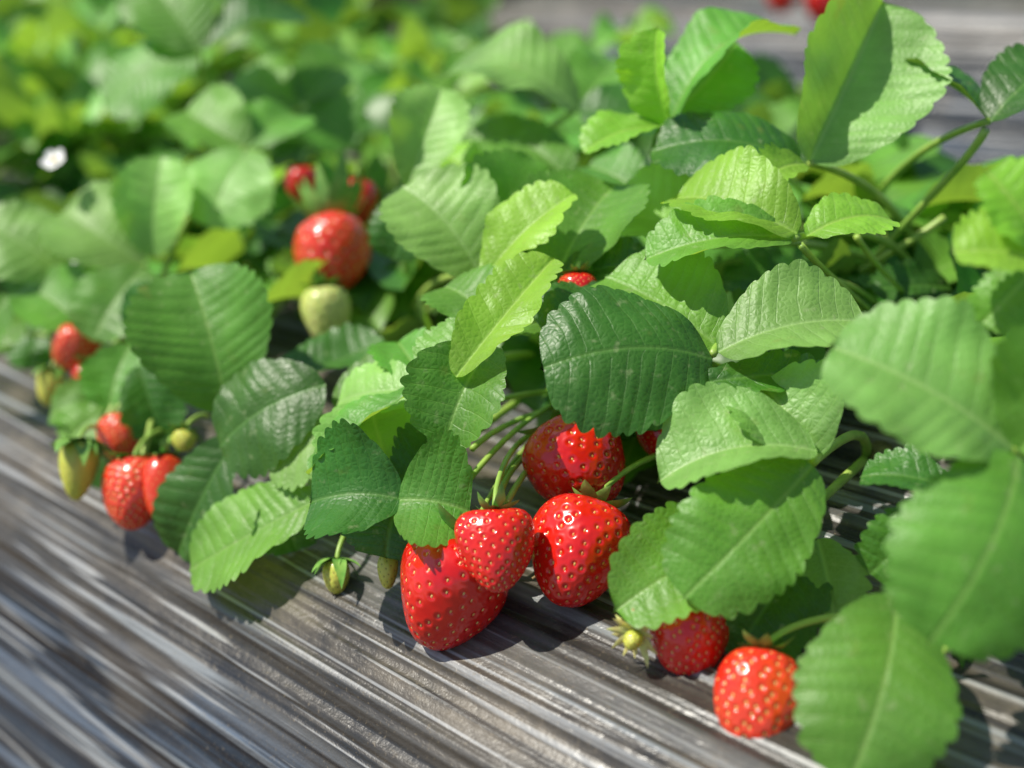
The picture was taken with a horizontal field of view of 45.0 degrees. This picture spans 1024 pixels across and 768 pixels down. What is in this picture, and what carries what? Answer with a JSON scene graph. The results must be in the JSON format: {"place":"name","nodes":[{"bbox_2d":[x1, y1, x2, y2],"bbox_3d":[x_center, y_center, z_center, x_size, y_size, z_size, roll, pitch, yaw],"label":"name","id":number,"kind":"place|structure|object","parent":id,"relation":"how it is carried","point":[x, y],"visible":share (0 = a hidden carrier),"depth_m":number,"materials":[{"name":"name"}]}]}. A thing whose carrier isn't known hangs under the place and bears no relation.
{"place":"outdoors","nodes":[
{"label":"outdoors","id":0,"kind":"place"},
{"label":"ground","id":1,"kind":"structure","parent":0,"visible":0},
{"bbox_2d":[0,97,1023,767],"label":"raised bed","id":2,"kind":"object","parent":1,"relation":"on","point":[120,647],"visible":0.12,"depth_m":0.45,"materials":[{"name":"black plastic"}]},
{"bbox_2d":[0,0,107,96],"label":"strawberry plant","id":3,"kind":"object","parent":2,"relation":"on","point":[9,15],"visible":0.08,"depth_m":1.22,"materials":[{"name":"green plant"}]},
{"bbox_2d":[13,0,97,43],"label":"strawberry plant","id":4,"kind":"object","parent":2,"relation":"on","point":[73,4],"visible":0.01,"depth_m":1.36,"materials":[{"name":"green plant"}]},
{"bbox_2d":[0,151,124,294],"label":"strawberry plant","id":5,"kind":"object","parent":2,"relation":"on","point":[59,177],"visible":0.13,"depth_m":0.83,"materials":[{"name":"green plant"}]},
{"bbox_2d":[0,18,157,173],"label":"strawberry plant","id":6,"kind":"object","parent":2,"relation":"on","point":[24,77],"visible":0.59,"depth_m":0.92,"materials":[{"name":"green plant"}]},
{"bbox_2d":[0,91,213,193],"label":"strawberry plant","id":7,"kind":"object","parent":2,"relation":"on","point":[53,114],"visible":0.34,"depth_m":0.86,"materials":[{"name":"green plant"}]},
{"bbox_2d":[4,0,220,111],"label":"strawberry plant","id":8,"kind":"object","parent":2,"relation":"on","point":[79,50],"visible":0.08,"depth_m":1.16,"materials":[{"name":"green plant"}]},
{"bbox_2d":[23,151,204,272],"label":"strawberry plant","id":9,"kind":"object","parent":2,"relation":"on","point":[52,201],"visible":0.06,"depth_m":0.78,"materials":[{"name":"green plant"}]},
{"bbox_2d":[17,0,229,47],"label":"strawberry plant","id":10,"kind":"object","parent":2,"relation":"on","point":[102,9],"visible":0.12,"depth_m":1.24,"materials":[{"name":"green plant"}]},
{"bbox_2d":[21,0,240,141],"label":"strawberry plant","id":11,"kind":"object","parent":2,"relation":"on","point":[62,20],"visible":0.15,"depth_m":1.07,"materials":[{"name":"green plant"}]},
{"bbox_2d":[101,428,162,529],"bbox_3d":[-0.155,0.036,0.506,0.025,0.032,0.049,-3,68,-6],"label":"ripe strawberry","id":12,"kind":"object","parent":2,"relation":"on","point":[122,493],"visible":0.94,"depth_m":0.49,"materials":[{"name":"red food"}]},
{"bbox_2d":[0,83,315,488],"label":"strawberry plant","id":13,"kind":"object","parent":2,"relation":"on","point":[124,224],"visible":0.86,"depth_m":0.59,"materials":[{"name":"green plant"}]},
{"bbox_2d":[32,360,68,405],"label":"green strawberry","id":14,"kind":"object","parent":13,"relation":"hanging from","point":[48,380],"visible":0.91,"depth_m":0.57,"materials":[{"name":"food"}]},
{"bbox_2d":[51,321,101,370],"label":"ripening strawberry","id":15,"kind":"object","parent":13,"relation":"attached to","point":[68,341],"visible":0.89,"depth_m":0.57,"materials":[{"name":"red food"}]},
{"bbox_2d":[49,424,112,500],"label":"green strawberry","id":16,"kind":"object","parent":13,"relation":"hanging from","point":[79,460],"visible":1,"depth_m":0.49,"materials":[{"name":"food"}]},
{"bbox_2d":[71,343,101,381],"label":"ripe strawberry","id":17,"kind":"object","parent":13,"relation":"attached to","point":[76,369],"visible":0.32,"depth_m":0.57,"materials":[{"name":"red food"}]},
{"bbox_2d":[96,407,140,459],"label":"ripening strawberry","id":18,"kind":"object","parent":13,"relation":"attached to","point":[113,434],"visible":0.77,"depth_m":0.52,"materials":[{"name":"red food"}]},
{"bbox_2d":[163,413,210,451],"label":"green strawberry","id":19,"kind":"object","parent":13,"relation":"attached to","point":[183,438],"visible":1,"depth_m":0.50,"materials":[{"name":"food"}]},
{"bbox_2d":[142,435,183,515],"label":"ripening strawberry","id":20,"kind":"object","parent":2,"relation":"on","point":[161,465],"visible":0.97,"depth_m":0.49,"materials":[{"name":"red food"}]},
{"bbox_2d":[36,0,377,154],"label":"strawberry plant","id":21,"kind":"object","parent":2,"relation":"on","point":[343,19],"visible":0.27,"depth_m":0.94,"materials":[{"name":"green plant"}]},
{"bbox_2d":[99,0,378,264],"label":"strawberry plant","id":22,"kind":"object","parent":2,"relation":"on","point":[138,81],"visible":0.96,"depth_m":0.69,"materials":[{"name":"green plant"}]},
{"bbox_2d":[122,263,384,592],"bbox_3d":[-0.097,0.008,0.490,0.122,0.098,0.119,16,35,42],"label":"strawberry plant","id":23,"kind":"object","parent":2,"relation":"on","point":[198,338],"visible":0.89,"depth_m":0.48,"materials":[{"name":"green plant"}]},
{"bbox_2d":[311,535,359,593],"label":"green strawberry","id":24,"kind":"object","parent":23,"relation":"hanging from","point":[336,572],"visible":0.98,"depth_m":0.44,"materials":[{"name":"green food"}]},
{"bbox_2d":[151,86,372,166],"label":"strawberry plant","id":25,"kind":"object","parent":2,"relation":"on","point":[358,146],"visible":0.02,"depth_m":0.83,"materials":[{"name":"green plant"}]},
{"bbox_2d":[142,175,383,317],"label":"strawberry plant","id":26,"kind":"object","parent":2,"relation":"on","point":[260,244],"visible":0.27,"depth_m":0.65,"materials":[{"name":"green plant"}]},
{"bbox_2d":[202,0,379,74],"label":"strawberry plant","id":27,"kind":"object","parent":2,"relation":"on","point":[367,32],"visible":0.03,"depth_m":1.17,"materials":[{"name":"green plant"}]},
{"bbox_2d":[261,203,500,346],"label":"strawberry plant","id":28,"kind":"object","parent":2,"relation":"on","point":[383,290],"visible":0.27,"depth_m":0.58,"materials":[{"name":"green plant"}]},
{"bbox_2d":[283,149,328,202],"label":"ripe strawberry","id":29,"kind":"object","parent":28,"relation":"attached to","point":[295,174],"visible":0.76,"depth_m":0.63,"materials":[{"name":"red food"}]},
{"bbox_2d":[299,268,350,337],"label":"unripe strawberry","id":30,"kind":"object","parent":28,"relation":"hanging from","point":[325,306],"visible":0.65,"depth_m":0.55,"materials":[{"name":"green food"}]},
{"bbox_2d":[288,143,371,290],"bbox_3d":[-0.089,-0.061,0.617,0.040,0.106,0.069,-4,66,-6],"label":"ripe strawberry","id":31,"kind":"object","parent":28,"relation":"attached to","point":[332,230],"visible":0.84,"depth_m":0.57,"materials":[{"name":"red food"}]},
{"bbox_2d":[349,164,378,225],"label":"ripe strawberry","id":32,"kind":"object","parent":28,"relation":"attached to","point":[364,215],"visible":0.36,"depth_m":0.61,"materials":[{"name":"red food"}]},
{"bbox_2d":[368,555,397,588],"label":"green strawberry","id":33,"kind":"object","parent":2,"relation":"on","point":[387,569],"visible":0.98,"depth_m":0.42,"materials":[{"name":"green food"}]},
{"bbox_2d":[265,93,505,217],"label":"strawberry plant","id":34,"kind":"object","parent":2,"relation":"on","point":[377,156],"visible":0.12,"depth_m":0.76,"materials":[{"name":"green plant"}]},
{"bbox_2d":[328,0,513,75],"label":"strawberry plant","id":35,"kind":"object","parent":2,"relation":"on","point":[447,15],"visible":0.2,"depth_m":1.10,"materials":[{"name":"green plant"}]},
{"bbox_2d":[303,251,563,560],"bbox_3d":[-0.011,0.002,0.457,0.082,0.106,0.189,12,32,37],"label":"strawberry plant","id":36,"kind":"object","parent":2,"relation":"on","point":[407,420],"visible":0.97,"depth_m":0.42,"materials":[{"name":"green plant"}]},
{"bbox_2d":[454,435,534,592],"bbox_3d":[0.008,0.029,0.434,0.025,0.039,0.130,0,26,18],"label":"ripe strawberry","id":37,"kind":"object","parent":36,"relation":"hanging from","point":[495,541],"visible":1,"depth_m":0.38,"materials":[{"name":"red food"}]},
{"bbox_2d":[515,409,625,500],"bbox_3d":[0.043,0.014,0.452,0.099,0.042,0.039,-29,31,-36],"label":"ripe strawberry","id":38,"kind":"object","parent":36,"relation":"hanging from","point":[560,456],"visible":0.63,"depth_m":0.42,"materials":[{"name":"red food"}]},
{"bbox_2d":[400,447,523,650],"bbox_3d":[-0.001,0.041,0.438,0.038,0.049,0.128,5,28,27],"label":"ripe strawberry","id":39,"kind":"object","parent":2,"relation":"on","point":[449,601],"visible":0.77,"depth_m":0.39,"materials":[{"name":"red food"}]},
{"bbox_2d":[350,14,615,153],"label":"strawberry plant","id":40,"kind":"object","parent":2,"relation":"on","point":[419,38],"visible":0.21,"depth_m":0.85,"materials":[{"name":"green plant"}]},
{"bbox_2d":[368,21,657,319],"bbox_3d":[0.009,-0.077,0.566,0.137,0.152,0.210,16,35,42],"label":"strawberry plant","id":41,"kind":"object","parent":2,"relation":"on","point":[445,199],"visible":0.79,"depth_m":0.53,"materials":[{"name":"green plant"}]},
{"bbox_2d":[461,111,597,167],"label":"strawberry plant","id":42,"kind":"object","parent":2,"relation":"on","point":[585,160],"visible":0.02,"depth_m":0.69,"materials":[{"name":"green plant"}]},
{"bbox_2d":[531,453,655,607],"bbox_3d":[0.045,0.037,0.423,0.033,0.036,0.107,17,35,43],"label":"ripe strawberry","id":43,"kind":"object","parent":2,"relation":"on","point":[579,536],"visible":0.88,"depth_m":0.39,"materials":[{"name":"red food"}]},
{"bbox_2d":[469,104,741,161],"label":"strawberry plant","id":44,"kind":"object","parent":2,"relation":"on","point":[568,130],"visible":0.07,"depth_m":0.72,"materials":[{"name":"green plant"}]},
{"bbox_2d":[431,141,783,316],"bbox_3d":[0.063,-0.061,0.592,0.152,0.087,0.195,-24,29,-30],"label":"strawberry plant","id":45,"kind":"object","parent":2,"relation":"on","point":[774,251],"visible":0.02,"depth_m":0.56,"materials":[{"name":"green plant"}]},
{"bbox_2d":[544,5,676,112],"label":"strawberry plant","id":46,"kind":"object","parent":2,"relation":"on","point":[606,31],"visible":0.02,"depth_m":0.90,"materials":[{"name":"green plant"}]},
{"bbox_2d":[607,608,657,667],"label":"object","id":47,"kind":"object","parent":2,"relation":"on","point":[632,638],"visible":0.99,"depth_m":0.37,"materials":[{"name":"yellow plant"}]},
{"bbox_2d":[636,429,661,454],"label":"ripe strawberry","id":48,"kind":"object","parent":2,"relation":"on","point":[647,440],"visible":0.22,"depth_m":0.44,"materials":[{"name":"red food"}]},
{"bbox_2d":[499,236,839,484],"bbox_3d":[0.066,-0.012,0.509,0.146,0.085,0.154,10,30,34],"label":"strawberry plant","id":49,"kind":"object","parent":2,"relation":"on","point":[523,375],"visible":0.03,"depth_m":0.50,"materials":[{"name":"green plant"}]},
{"bbox_2d":[479,169,861,438],"bbox_3d":[0.054,-0.010,0.447,0.116,0.120,0.137,-11,25,-5],"label":"strawberry plant","id":50,"kind":"object","parent":2,"relation":"on","point":[631,340],"visible":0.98,"depth_m":0.40,"materials":[{"name":"green plant"}]},
{"bbox_2d":[557,259,596,285],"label":"ripe strawberry","id":51,"kind":"object","parent":50,"relation":"attached to","point":[579,274],"visible":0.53,"depth_m":0.44,"materials":[{"name":"red food"}]},
{"bbox_2d":[650,610,728,674],"bbox_3d":[0.064,0.063,0.390,0.024,0.032,0.069,8,30,31],"label":"ripe strawberry","id":52,"kind":"object","parent":2,"relation":"on","point":[693,642],"visible":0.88,"depth_m":0.36,"materials":[{"name":"red food"}]},
{"bbox_2d":[595,88,861,225],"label":"strawberry plant","id":53,"kind":"object","parent":2,"relation":"on","point":[783,116],"visible":0.03,"depth_m":0.70,"materials":[{"name":"green plant"}]},
{"bbox_2d":[608,359,892,659],"bbox_3d":[0.093,0.033,0.392,0.065,0.079,0.146,16,35,42],"label":"strawberry plant","id":54,"kind":"object","parent":2,"relation":"on","point":[740,548],"visible":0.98,"depth_m":0.37,"materials":[{"name":"green plant"}]},
{"bbox_2d":[713,613,839,738],"bbox_3d":[0.078,0.085,0.356,0.040,0.024,0.047,12,69,-3],"label":"ripening strawberry","id":55,"kind":"object","parent":2,"relation":"on","point":[755,683],"visible":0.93,"depth_m":0.34,"materials":[{"name":"red food"}]},
{"bbox_2d":[753,52,802,103],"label":"strawberry plant","id":56,"kind":"object","parent":2,"relation":"on","point":[776,83],"visible":0.05,"depth_m":0.80,"materials":[{"name":"green plant"}]},
{"bbox_2d":[620,0,951,312],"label":"strawberry plant","id":57,"kind":"object","parent":2,"relation":"on","point":[717,179],"visible":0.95,"depth_m":0.46,"materials":[{"name":"green plant"}]},
{"bbox_2d":[579,7,1023,300],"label":"strawberry plant","id":58,"kind":"object","parent":2,"relation":"on","point":[709,65],"visible":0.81,"depth_m":0.49,"materials":[{"name":"green plant"}]},
{"bbox_2d":[719,132,967,301],"bbox_3d":[0.176,-0.078,0.588,0.160,0.092,0.205,-28,31,-36],"label":"strawberry plant","id":59,"kind":"object","parent":2,"relation":"on","point":[877,168],"visible":0.22,"depth_m":0.57,"materials":[{"name":"green plant"}]},
{"bbox_2d":[760,211,1005,356],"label":"strawberry plant","id":60,"kind":"object","parent":2,"relation":"on","point":[933,248],"visible":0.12,"depth_m":0.51,"materials":[{"name":"green plant"}]},
{"bbox_2d":[792,295,1023,767],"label":"strawberry plant","id":61,"kind":"object","parent":2,"relation":"on","point":[940,556],"visible":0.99,"depth_m":0.32,"materials":[{"name":"green plant"}]},
{"bbox_2d":[943,647,949,654],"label":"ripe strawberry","id":62,"kind":"object","parent":2,"relation":"on","point":[945,651],"visible":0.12,"depth_m":0.35,"materials":[{"name":"green plant"}]},
{"bbox_2d":[912,157,1017,284],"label":"strawberry plant","id":63,"kind":"object","parent":2,"relation":"on","point":[958,191],"visible":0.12,"depth_m":0.53,"materials":[{"name":"green plant"}]},
{"bbox_2d":[952,156,1023,335],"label":"strawberry plant","id":64,"kind":"object","parent":2,"relation":"on","point":[990,234],"visible":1,"depth_m":0.33,"materials":[{"name":"green plant"}]},
{"bbox_2d":[986,327,1005,336],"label":"strawberry plant","id":65,"kind":"object","parent":2,"relation":"on","point":[992,333],"visible":0.01,"depth_m":0.46,"materials":[{"name":"green plant"}]},
{"bbox_2d":[221,0,1023,164],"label":"raised bed","id":66,"kind":"object","parent":1,"relation":"on","point":[975,37],"visible":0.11,"depth_m":1.26,"materials":[{"name":"black plastic"}]},
{"bbox_2d":[766,0,795,12],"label":"ripe strawberry","id":67,"kind":"object","parent":66,"relation":"on","point":[781,6],"visible":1,"depth_m":1.19,"materials":[{"name":"red food"}]},
{"bbox_2d":[804,0,828,21],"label":"ripe strawberry","id":68,"kind":"object","parent":66,"relation":"on","point":[815,9],"visible":0.43,"depth_m":1.19,"materials":[{"name":"red food"}]}
]}

